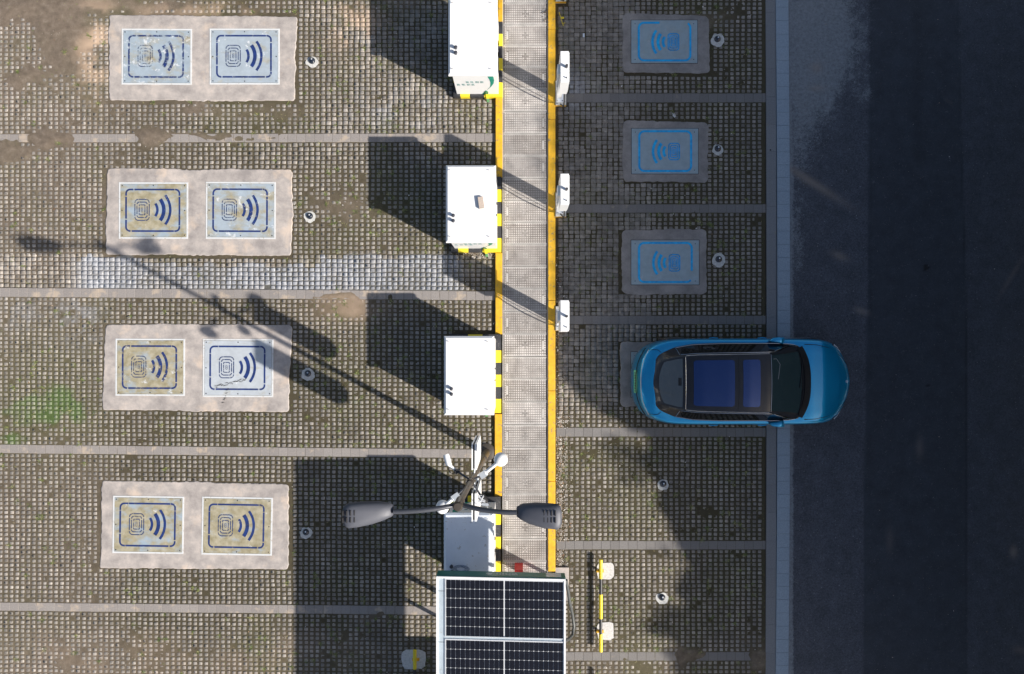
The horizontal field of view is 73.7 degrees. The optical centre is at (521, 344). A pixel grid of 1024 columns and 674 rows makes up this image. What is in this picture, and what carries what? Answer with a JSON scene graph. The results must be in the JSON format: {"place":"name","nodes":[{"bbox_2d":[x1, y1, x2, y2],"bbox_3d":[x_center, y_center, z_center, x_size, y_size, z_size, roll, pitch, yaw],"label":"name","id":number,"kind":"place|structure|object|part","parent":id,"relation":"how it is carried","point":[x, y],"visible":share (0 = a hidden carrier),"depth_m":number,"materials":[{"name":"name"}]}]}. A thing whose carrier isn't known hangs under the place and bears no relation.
{"place":"outdoors","nodes":[
{"label":"outdoors","id":0,"kind":"place"},
{"bbox_2d":[0,0,765,673],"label":"soil","id":1,"kind":"structure","parent":0,"point":[64,40],"depth_m":14.85,"materials":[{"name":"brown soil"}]},
{"bbox_2d":[100,481,289,569],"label":"concrete slab","id":2,"kind":"structure","parent":1,"relation":"on","point":[192,494],"depth_m":14.83,"materials":[{"name":"grey concrete"}]},
{"bbox_2d":[112,496,183,553],"bbox_3d":[-8.100,3.909,14.823,1.542,0.014,1.245,1,90,0],"label":"charging plate","id":3,"kind":"object","parent":2,"relation":"on","point":[149,524],"visible":1,"depth_m":14.82,"materials":[{"name":"white paint"}]},
{"bbox_2d":[201,497,272,555],"bbox_3d":[-6.172,3.938,14.823,1.532,0.014,1.258,1,90,0],"label":"charging plate","id":4,"kind":"object","parent":2,"relation":"on","point":[236,525],"visible":1,"depth_m":14.82,"materials":[{"name":"white paint"}]},
{"bbox_2d":[102,323,291,411],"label":"concrete slab","id":5,"kind":"structure","parent":1,"relation":"on","point":[193,399],"depth_m":14.83,"materials":[{"name":"grey concrete"}]},
{"bbox_2d":[115,339,184,395],"bbox_3d":[-8.058,0.487,14.823,1.507,0.014,1.240,0,90,0],"label":"charging plate","id":6,"kind":"object","parent":5,"relation":"on","point":[149,367],"visible":1,"depth_m":14.82,"materials":[{"name":"white paint"}]},
{"bbox_2d":[203,339,273,396],"bbox_3d":[-6.149,0.504,14.823,1.530,0.014,1.260,0,90,0],"label":"charging plate","id":7,"kind":"object","parent":5,"relation":"on","point":[225,361],"visible":1,"depth_m":14.82,"materials":[{"name":"white paint"}]},
{"bbox_2d":[216,378,246,402],"bbox_3d":[-6.257,0.975,14.816,0.749,0.001,0.413,-18,90,0],"label":"mud smear","id":8,"kind":"object","parent":7,"relation":"on","point":[228,383],"visible":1,"depth_m":14.82,"materials":[{"name":"brown soil"}]},
{"bbox_2d":[105,168,293,255],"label":"concrete slab","id":9,"kind":"structure","parent":1,"relation":"on","point":[196,242],"depth_m":14.83,"materials":[{"name":"grey concrete"}]},
{"bbox_2d":[119,182,187,238],"bbox_3d":[-7.986,-2.917,14.823,1.503,0.014,1.225,0,90,0],"label":"charging plate","id":10,"kind":"object","parent":9,"relation":"on","point":[153,210],"visible":1,"depth_m":14.82,"materials":[{"name":"white paint"}]},
{"bbox_2d":[206,182,275,238],"bbox_3d":[-6.090,-2.918,14.823,1.515,0.014,1.237,0,90,0],"label":"charging plate","id":11,"kind":"object","parent":9,"relation":"on","point":[240,210],"visible":1,"depth_m":14.82,"materials":[{"name":"white paint"}]},
{"bbox_2d":[108,15,297,101],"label":"concrete slab","id":12,"kind":"structure","parent":1,"relation":"on","point":[201,88],"depth_m":14.83,"materials":[{"name":"grey concrete"}]},
{"bbox_2d":[121,29,191,84],"bbox_3d":[-7.915,-6.257,14.823,1.526,0.014,1.213,0,90,0],"label":"charging plate","id":13,"kind":"object","parent":12,"relation":"on","point":[156,56],"visible":1,"depth_m":14.82,"materials":[{"name":"white paint"}]},
{"bbox_2d":[210,29,279,84],"bbox_3d":[-6.006,-6.260,14.823,1.520,0.014,1.214,0,90,0],"label":"charging plate","id":14,"kind":"object","parent":12,"relation":"on","point":[244,56],"visible":1,"depth_m":14.82,"materials":[{"name":"white paint"}]},
{"bbox_2d":[0,602,435,614],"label":"paving strip","id":15,"kind":"object","parent":1,"relation":"on","point":[246,608],"visible":0.88,"depth_m":14.84,"materials":[{"name":"grey concrete"}]},
{"bbox_2d":[0,444,471,457],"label":"paving strip","id":16,"kind":"object","parent":1,"relation":"on","point":[255,451],"visible":0.96,"depth_m":14.84,"materials":[{"name":"grey concrete"}]},
{"bbox_2d":[342,443,561,529],"bbox_3d":[-0.913,2.287,11.880,2.898,5.921,0.479,0,90,0],"label":"street lamp","id":17,"kind":"object","parent":16,"relation":"on","point":[366,513],"visible":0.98,"depth_m":9.06,"materials":[{"name":"grey metal"}]},
{"bbox_2d":[436,498,453,513],"bbox_3d":[-1.227,2.587,11.065,0.340,0.250,0.216,-39,90,0],"label":"dome camera","id":18,"kind":"object","parent":17,"relation":"attached to","point":[444,502],"visible":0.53,"depth_m":10.98,"materials":[{"name":"plastic"}]},
{"bbox_2d":[443,454,459,473],"bbox_3d":[-1.125,1.941,11.151,0.209,0.182,0.366,-19,90,0],"label":"bullet camera","id":19,"kind":"object","parent":17,"relation":"attached to","point":[447,460],"visible":1,"depth_m":11.08,"materials":[{"name":"white plastic"}]},
{"bbox_2d":[472,436,480,472],"bbox_3d":[-0.787,1.960,12.020,0.087,1.200,0.599,0,90,0],"label":"banner board","id":20,"kind":"object","parent":17,"relation":"attached to","point":[476,450],"visible":0.84,"depth_m":11.61,"materials":[{"name":"metal"}]},
{"bbox_2d":[472,475,481,521],"bbox_3d":[-0.787,2.596,12.105,0.087,1.370,0.721,0,90,0],"label":"banner board","id":21,"kind":"object","parent":17,"relation":"attached to","point":[475,494],"visible":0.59,"depth_m":11.57,"materials":[{"name":"metal"}]},
{"bbox_2d":[477,493,489,515],"bbox_3d":[-0.562,2.657,11.273,0.162,0.419,0.511,-26,90,0],"label":"box camera","id":22,"kind":"object","parent":17,"relation":"attached to","point":[483,499],"visible":0.98,"depth_m":11.11,"materials":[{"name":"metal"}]},
{"bbox_2d":[483,452,507,474],"bbox_3d":[-0.431,1.931,11.145,0.450,0.250,0.223,-32,90,0],"label":"dome camera","id":23,"kind":"object","parent":17,"relation":"attached to","point":[500,459],"visible":1,"depth_m":11.06,"materials":[{"name":"plastic"}]},
{"bbox_2d":[0,288,494,299],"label":"paving strip","id":24,"kind":"object","parent":1,"relation":"on","point":[209,293],"visible":1,"depth_m":14.84,"materials":[{"name":"grey concrete"}]},
{"bbox_2d":[0,133,494,141],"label":"paving strip","id":25,"kind":"object","parent":1,"relation":"on","point":[430,137],"visible":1,"depth_m":14.84,"materials":[{"name":"grey concrete"}]},
{"bbox_2d":[300,527,311,538],"bbox_3d":[-4.674,4.095,14.826,0.267,0.088,0.255,0,90,0],"label":"parking sensor","id":26,"kind":"object","parent":1,"relation":"on","point":[305,533],"visible":1,"depth_m":14.84,"materials":[{"name":"plastic"}]},
{"bbox_2d":[301,368,314,380],"bbox_3d":[-4.630,0.644,14.826,0.292,0.088,0.287,0,90,0],"label":"parking sensor","id":27,"kind":"object","parent":1,"relation":"on","point":[308,374],"visible":1,"depth_m":14.84,"materials":[{"name":"plastic"}]},
{"bbox_2d":[304,211,315,222],"bbox_3d":[-4.599,-2.775,14.826,0.256,0.088,0.251,0,90,0],"label":"parking sensor","id":28,"kind":"object","parent":1,"relation":"on","point":[309,216],"visible":1,"depth_m":14.84,"materials":[{"name":"plastic"}]},
{"bbox_2d":[306,56,317,67],"bbox_3d":[-4.544,-6.151,14.826,0.252,0.088,0.239,32,90,0],"label":"parking sensor","id":29,"kind":"object","parent":1,"relation":"on","point":[312,62],"visible":1,"depth_m":14.84,"materials":[{"name":"plastic"}]},
{"bbox_2d":[0,0,761,673],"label":"grass paver","id":30,"kind":"object","parent":1,"relation":"on","point":[604,370],"depth_m":14.84,"materials":[{"name":"concrete"}]},
{"bbox_2d":[401,649,425,673],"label":"wheel stop","id":31,"kind":"object","parent":1,"relation":"on","point":[414,659],"visible":1,"depth_m":14.84,"materials":[{"name":"yellow paint"}]},
{"bbox_2d":[444,334,500,416],"bbox_3d":[-0.989,0.667,14.193,1.109,1.394,1.786,0,90,0],"label":"power cabinet","id":32,"kind":"object","parent":1,"relation":"on","point":[472,374],"visible":1,"depth_m":13.56,"materials":[{"name":"white metal"}]},
{"bbox_2d":[444,496,500,571],"bbox_3d":[-0.996,4.167,14.193,1.104,1.394,1.777,0,90,0],"label":"power cabinet","id":33,"kind":"object","parent":1,"relation":"on","point":[473,545],"visible":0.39,"depth_m":13.56,"materials":[{"name":"white metal"}]},
{"bbox_2d":[446,165,500,256],"bbox_3d":[-0.970,-2.768,14.193,1.078,1.394,1.716,0,90,0],"label":"power cabinet","id":34,"kind":"object","parent":1,"relation":"on","point":[471,227],"visible":1,"depth_m":13.56,"materials":[{"name":"white metal"}]},
{"bbox_2d":[478,196,484,208],"bbox_3d":[-0.793,-2.817,13.536,0.104,0.055,0.230,-8,90,0],"label":"brick","id":35,"kind":"object","parent":34,"relation":"on","point":[481,202],"visible":1,"depth_m":13.51,"materials":[{"name":"brown brick"}]},
{"bbox_2d":[448,0,502,101],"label":"power cabinet","id":36,"kind":"object","parent":1,"relation":"on","point":[475,49],"visible":1,"depth_m":13.56,"materials":[{"name":"white metal"}]},
{"bbox_2d":[436,570,574,673],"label":"solar canopy","id":37,"kind":"object","parent":1,"relation":"on","point":[490,622],"visible":1,"depth_m":12.52,"materials":[{"name":"glass"}]},
{"bbox_2d":[504,156,546,177],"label":"trench cover","id":38,"kind":"object","parent":1,"relation":"on","point":[525,166],"visible":1,"depth_m":14.82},
{"bbox_2d":[504,112,546,133],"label":"trench cover","id":39,"kind":"object","parent":1,"relation":"on","point":[525,122],"visible":1,"depth_m":14.82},
{"bbox_2d":[504,244,546,265],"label":"trench cover","id":40,"kind":"object","parent":1,"relation":"on","point":[525,254],"visible":1,"depth_m":14.82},
{"bbox_2d":[504,3,546,24],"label":"trench cover","id":41,"kind":"object","parent":1,"relation":"on","point":[523,14],"visible":1,"depth_m":14.82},
{"bbox_2d":[504,222,546,243],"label":"trench cover","id":42,"kind":"object","parent":1,"relation":"on","point":[525,233],"visible":1,"depth_m":14.82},
{"bbox_2d":[504,25,546,45],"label":"trench cover","id":43,"kind":"object","parent":1,"relation":"on","point":[525,35],"visible":1,"depth_m":14.82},
{"bbox_2d":[504,46,546,66],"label":"trench cover","id":44,"kind":"object","parent":1,"relation":"on","point":[525,56],"visible":1,"depth_m":14.82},
{"bbox_2d":[504,201,546,221],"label":"trench cover","id":45,"kind":"object","parent":1,"relation":"on","point":[525,211],"visible":1,"depth_m":14.82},
{"bbox_2d":[504,0,546,2],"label":"trench cover","id":46,"kind":"object","parent":1,"relation":"on","point":[525,1],"visible":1,"depth_m":14.82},
{"bbox_2d":[555,0,565,3],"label":"charger post","id":47,"kind":"object","parent":1,"relation":"on","point":[560,1],"visible":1,"depth_m":14.80,"materials":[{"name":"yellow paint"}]},
{"bbox_2d":[555,567,568,600],"bbox_3d":[0.887,5.187,14.840,0.296,0.100,0.722,0,90,0],"label":"concrete footing","id":48,"kind":"object","parent":1,"relation":"on","point":[565,570],"visible":0.41,"depth_m":14.79,"materials":[{"name":"grey concrete"}]},
{"bbox_2d":[555,51,569,106],"bbox_3d":[0.841,-5.376,13.973,0.265,1.835,0.657,0,90,0],"label":"charger post","id":49,"kind":"object","parent":1,"relation":"on","point":[562,79],"visible":1,"depth_m":13.32,"materials":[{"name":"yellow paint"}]},
{"bbox_2d":[555,174,569,217],"bbox_3d":[0.841,-2.993,13.973,0.265,1.835,0.623,0,90,0],"label":"charger post","id":50,"kind":"object","parent":1,"relation":"on","point":[562,197],"visible":1,"depth_m":13.17,"materials":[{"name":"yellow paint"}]},
{"bbox_2d":[555,300,569,332],"bbox_3d":[0.841,-0.550,13.973,0.265,1.835,0.623,0,90,0],"label":"charger post","id":51,"kind":"object","parent":1,"relation":"on","point":[562,316],"visible":1,"depth_m":13.17,"materials":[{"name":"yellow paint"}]},
{"bbox_2d":[597,559,613,652],"bbox_3d":[1.828,5.617,14.765,0.381,0.209,1.983,0,90,0],"label":"wheel stop","id":52,"kind":"object","parent":1,"relation":"on","point":[605,630],"visible":1,"depth_m":14.84,"materials":[{"name":"yellow paint"}]},
{"bbox_2d":[619,341,651,406],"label":"concrete slab","id":53,"kind":"structure","parent":1,"relation":"on","point":[625,350],"depth_m":14.83,"materials":[{"name":"grey concrete"}]},
{"bbox_2d":[631,351,637,396],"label":"charging plate","id":54,"kind":"object","parent":53,"relation":"on","point":[633,353],"visible":0.02,"depth_m":14.82,"materials":[{"name":"paint"}]},
{"bbox_2d":[630,337,849,426],"bbox_3d":[4.578,0.756,14.105,4.508,1.471,1.836,0,90,0],"label":"parked car","id":55,"kind":"object","parent":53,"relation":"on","point":[762,381],"visible":1,"depth_m":13.69,"materials":[{"name":"blue paint"}]},
{"bbox_3d":[2.981,0.757,13.599,0.435,0.201,0.964,0,90,0],"label":"rear window","id":56,"kind":"part","parent":55,"relation":"part of","materials":[{"name":"black glass"}]},
{"bbox_3d":[4.383,1.443,13.701,2.425,0.377,0.177,2,90,0],"label":"side window","id":57,"kind":"part","parent":55,"relation":"part of","materials":[{"name":"black glass"}]},
{"bbox_3d":[4.383,0.070,13.701,2.425,0.377,0.177,-2,90,0],"label":"side window","id":58,"kind":"part","parent":55,"relation":"part of","materials":[{"name":"black glass"}]},
{"bbox_2d":[566,652,750,660],"bbox_3d":[3.041,6.774,14.869,4.549,0.061,0.191,0,90,0],"label":"paving strip","id":59,"kind":"object","parent":1,"relation":"on","point":[645,656],"visible":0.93,"depth_m":14.84,"materials":[{"name":"grey concrete"}]},
{"bbox_2d":[556,428,765,436],"bbox_3d":[3.041,1.900,14.869,4.549,0.062,0.200,0,90,0],"label":"paving strip","id":60,"kind":"object","parent":1,"relation":"on","point":[655,432],"visible":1,"depth_m":14.84,"materials":[{"name":"grey concrete"}]},
{"bbox_2d":[556,541,765,549],"bbox_3d":[3.041,4.356,14.869,4.549,0.062,0.191,0,90,0],"label":"paving strip","id":61,"kind":"object","parent":1,"relation":"on","point":[691,545],"visible":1,"depth_m":14.84,"materials":[{"name":"grey concrete"}]},
{"bbox_2d":[656,593,668,603],"bbox_3d":[3.062,5.513,14.826,0.283,0.088,0.249,0,90,0],"label":"parking sensor","id":62,"kind":"object","parent":1,"relation":"on","point":[662,598],"visible":1,"depth_m":14.84,"materials":[{"name":"plastic"}]},
{"bbox_2d":[658,479,668,489],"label":"parking sensor","id":63,"kind":"object","parent":1,"relation":"on","point":[663,484],"visible":1,"depth_m":14.84,"materials":[{"name":"plastic"}]},
{"bbox_2d":[621,228,706,294],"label":"concrete slab","id":64,"kind":"structure","parent":1,"relation":"on","point":[628,236],"depth_m":14.83,"materials":[{"name":"grey concrete"}]},
{"bbox_2d":[631,240,698,284],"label":"charging plate","id":65,"kind":"object","parent":64,"relation":"on","point":[664,262],"visible":1,"depth_m":14.82,"materials":[{"name":"paint"}]},
{"bbox_2d":[622,120,708,182],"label":"concrete slab","id":66,"kind":"structure","parent":1,"relation":"on","point":[700,177],"depth_m":14.83,"materials":[{"name":"grey concrete"}]},
{"bbox_2d":[631,128,698,173],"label":"charging plate","id":67,"kind":"object","parent":66,"relation":"on","point":[664,150],"visible":1,"depth_m":14.82,"materials":[{"name":"paint"}]},
{"bbox_2d":[622,13,709,73],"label":"concrete slab","id":68,"kind":"structure","parent":1,"relation":"on","point":[702,66],"depth_m":14.83,"materials":[{"name":"grey concrete"}]},
{"bbox_2d":[631,20,697,63],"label":"charging plate","id":69,"kind":"object","parent":68,"relation":"on","point":[664,41],"visible":1,"depth_m":14.82,"materials":[{"name":"paint"}]},
{"bbox_2d":[566,93,765,102],"bbox_3d":[3.041,-5.370,14.869,4.549,0.062,0.200,0,90,0],"label":"paving strip","id":70,"kind":"object","parent":1,"relation":"on","point":[639,97],"visible":0.97,"depth_m":14.84,"materials":[{"name":"grey concrete"}]},
{"bbox_2d":[566,204,765,212],"bbox_3d":[3.041,-2.963,14.869,4.549,0.062,0.186,0,90,0],"label":"paving strip","id":71,"kind":"object","parent":1,"relation":"on","point":[657,208],"visible":0.96,"depth_m":14.84,"materials":[{"name":"grey concrete"}]},
{"bbox_2d":[570,316,765,323],"bbox_3d":[3.041,-0.539,14.869,4.549,0.061,0.191,0,90,0],"label":"paving strip","id":72,"kind":"object","parent":1,"relation":"on","point":[658,319],"visible":0.94,"depth_m":14.84,"materials":[{"name":"grey concrete"}]},
{"bbox_2d":[711,34,723,46],"bbox_3d":[4.268,-6.619,14.826,0.298,0.088,0.288,0,90,0],"label":"parking sensor","id":73,"kind":"object","parent":1,"relation":"on","point":[717,40],"visible":1,"depth_m":14.84,"materials":[{"name":"plastic"}]},
{"bbox_2d":[712,144,722,155],"bbox_3d":[4.277,-4.237,14.826,0.239,0.088,0.227,18,90,0],"label":"parking sensor","id":74,"kind":"object","parent":1,"relation":"on","point":[717,150],"visible":1,"depth_m":14.84,"materials":[{"name":"plastic"}]},
{"bbox_2d":[712,253,724,266],"bbox_3d":[4.293,-1.839,14.826,0.282,0.088,0.317,0,90,0],"label":"parking sensor","id":75,"kind":"object","parent":1,"relation":"on","point":[718,259],"visible":1,"depth_m":14.84,"materials":[{"name":"plastic"}]},
{"bbox_2d":[452,565,468,570],"bbox_3d":[-1.196,4.451,13.549,0.344,0.016,0.164,0,90,0],"label":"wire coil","id":76,"kind":"object","parent":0,"point":[456,566],"visible":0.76,"depth_m":13.55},
{"bbox_2d":[786,0,1023,673],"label":"road","id":77,"kind":"structure","parent":0,"point":[922,313],"depth_m":14.85,"materials":[{"name":"grey asphalt"}]},
{"bbox_2d":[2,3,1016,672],"bbox_3d":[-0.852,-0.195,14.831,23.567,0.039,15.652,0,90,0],"label":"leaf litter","id":78,"kind":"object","parent":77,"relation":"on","point":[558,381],"visible":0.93,"depth_m":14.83,"materials":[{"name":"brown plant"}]},
{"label":"ground","id":79,"kind":"structure","parent":0,"visible":0},
{"bbox_2d":[495,253,501,333],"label":"yellow kerb","id":80,"kind":"structure","parent":79,"relation":"on","point":[498,293],"depth_m":14.79,"materials":[{"name":"paint"}]},
{"bbox_2d":[495,414,501,495],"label":"yellow kerb","id":81,"kind":"structure","parent":79,"relation":"on","point":[498,449],"depth_m":14.78,"materials":[{"name":"paint"}]},
{"bbox_2d":[496,98,501,177],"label":"yellow kerb","id":82,"kind":"structure","parent":79,"relation":"on","point":[498,137],"depth_m":14.78,"materials":[{"name":"paint"}]},
{"bbox_2d":[498,0,502,21],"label":"yellow kerb","id":83,"kind":"structure","parent":79,"relation":"on","point":[500,10],"depth_m":14.79,"materials":[{"name":"paint"}]},
{"bbox_2d":[548,0,554,570],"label":"yellow kerb","id":84,"kind":"structure","parent":79,"relation":"on","point":[551,271],"depth_m":14.79,"materials":[{"name":"paint"}]},
{"bbox_2d":[765,0,775,673],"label":"paving edge","id":85,"kind":"object","parent":79,"relation":"on","point":[770,257],"visible":0.87,"depth_m":14.84,"materials":[{"name":"grey concrete"}]},
{"bbox_2d":[775,0,789,673],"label":"kerb","id":86,"kind":"structure","parent":79,"relation":"on","point":[782,330],"depth_m":14.83,"materials":[{"name":"concrete"}]},
{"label":"trench","id":87,"kind":"structure","parent":79,"relation":"on","visible":0},
{"bbox_2d":[503,471,546,493],"bbox_3d":[0.084,2.984,14.845,0.940,0.056,0.496,0,90,0],"label":"trench cover","id":88,"kind":"object","parent":87,"relation":"on","point":[525,482],"visible":1,"depth_m":14.82,"materials":[{"name":"grey concrete"}]},
{"bbox_2d":[503,539,546,560],"bbox_3d":[0.083,4.453,14.846,0.940,0.056,0.474,0,90,0],"label":"trench cover","id":89,"kind":"object","parent":87,"relation":"on","point":[524,549],"visible":1,"depth_m":14.82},
{"bbox_2d":[503,425,546,446],"bbox_3d":[0.085,1.984,14.846,0.940,0.056,0.480,0,90,0],"label":"trench cover","id":90,"kind":"object","parent":87,"relation":"on","point":[525,435],"visible":1,"depth_m":14.82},
{"bbox_2d":[503,334,546,355],"bbox_3d":[0.086,0.009,14.846,0.940,0.056,0.483,0,90,0],"label":"trench cover","id":91,"kind":"object","parent":87,"relation":"on","point":[525,344],"visible":1,"depth_m":14.82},
{"bbox_2d":[503,357,546,378],"bbox_3d":[0.085,0.499,14.846,0.940,0.056,0.466,0,90,0],"label":"trench cover","id":92,"kind":"object","parent":87,"relation":"on","point":[525,367],"visible":1,"depth_m":14.82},
{"bbox_2d":[503,516,546,537],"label":"trench cover","id":93,"kind":"object","parent":87,"relation":"on","point":[515,527],"visible":0.79,"depth_m":14.82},
{"bbox_2d":[503,494,546,515],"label":"trench cover","id":94,"kind":"object","parent":87,"relation":"on","point":[512,501],"visible":0.44,"depth_m":14.82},
{"bbox_2d":[503,402,546,423],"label":"trench cover","id":95,"kind":"object","parent":87,"relation":"on","point":[525,412],"visible":1,"depth_m":14.82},
{"bbox_2d":[503,448,546,469],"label":"trench cover","id":96,"kind":"object","parent":87,"relation":"on","point":[527,458],"visible":0.98,"depth_m":14.82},
{"bbox_2d":[503,379,546,400],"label":"trench cover","id":97,"kind":"object","parent":87,"relation":"on","point":[527,389],"visible":1,"depth_m":14.82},
{"bbox_2d":[503,561,546,572],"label":"trench cover","id":98,"kind":"object","parent":87,"relation":"on","point":[531,566],"visible":0.41,"depth_m":14.82,"materials":[{"name":"grey metal"}]},
{"bbox_2d":[515,563,522,571],"bbox_3d":[-0.050,4.813,14.580,0.180,0.480,0.160,0,90,0],"label":"extinguisher box","id":99,"kind":"object","parent":98,"relation":"on","point":[518,567],"visible":0.59,"depth_m":14.51,"materials":[{"name":"red metal"}]},
{"bbox_2d":[504,311,546,333],"bbox_3d":[0.086,-0.483,14.845,0.940,0.056,0.479,0,90,0],"label":"trench cover","id":100,"kind":"object","parent":87,"relation":"on","point":[533,322],"visible":1,"depth_m":14.82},
{"bbox_2d":[504,89,546,111],"bbox_3d":[0.088,-5.307,14.845,0.940,0.056,0.470,0,90,0],"label":"trench cover","id":101,"kind":"object","parent":87,"relation":"on","point":[525,100],"visible":1,"depth_m":14.82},
{"bbox_2d":[504,67,546,88],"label":"trench cover","id":102,"kind":"object","parent":87,"relation":"on","point":[525,77],"visible":1,"depth_m":14.82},
{"bbox_2d":[504,134,546,155],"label":"trench cover","id":103,"kind":"object","parent":87,"relation":"on","point":[525,144],"visible":1,"depth_m":14.82,"materials":[{"name":"grey concrete"}]},
{"bbox_2d":[504,267,546,288],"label":"trench cover","id":104,"kind":"object","parent":87,"relation":"on","point":[525,277],"visible":1,"depth_m":14.82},
{"bbox_2d":[504,289,546,310],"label":"trench cover","id":105,"kind":"object","parent":87,"relation":"on","point":[525,299],"visible":1,"depth_m":14.82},
{"bbox_2d":[504,178,546,200],"bbox_3d":[0.087,-3.374,14.847,0.940,0.056,0.471,0,90,0],"label":"trench cover","id":106,"kind":"object","parent":87,"relation":"on","point":[525,189],"visible":1,"depth_m":14.82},
{"bbox_2d":[547,0,547,572],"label":"trench edging","id":107,"kind":"object","parent":87,"relation":"on","point":[547,276],"visible":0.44,"depth_m":14.81,"materials":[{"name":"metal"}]}
]}

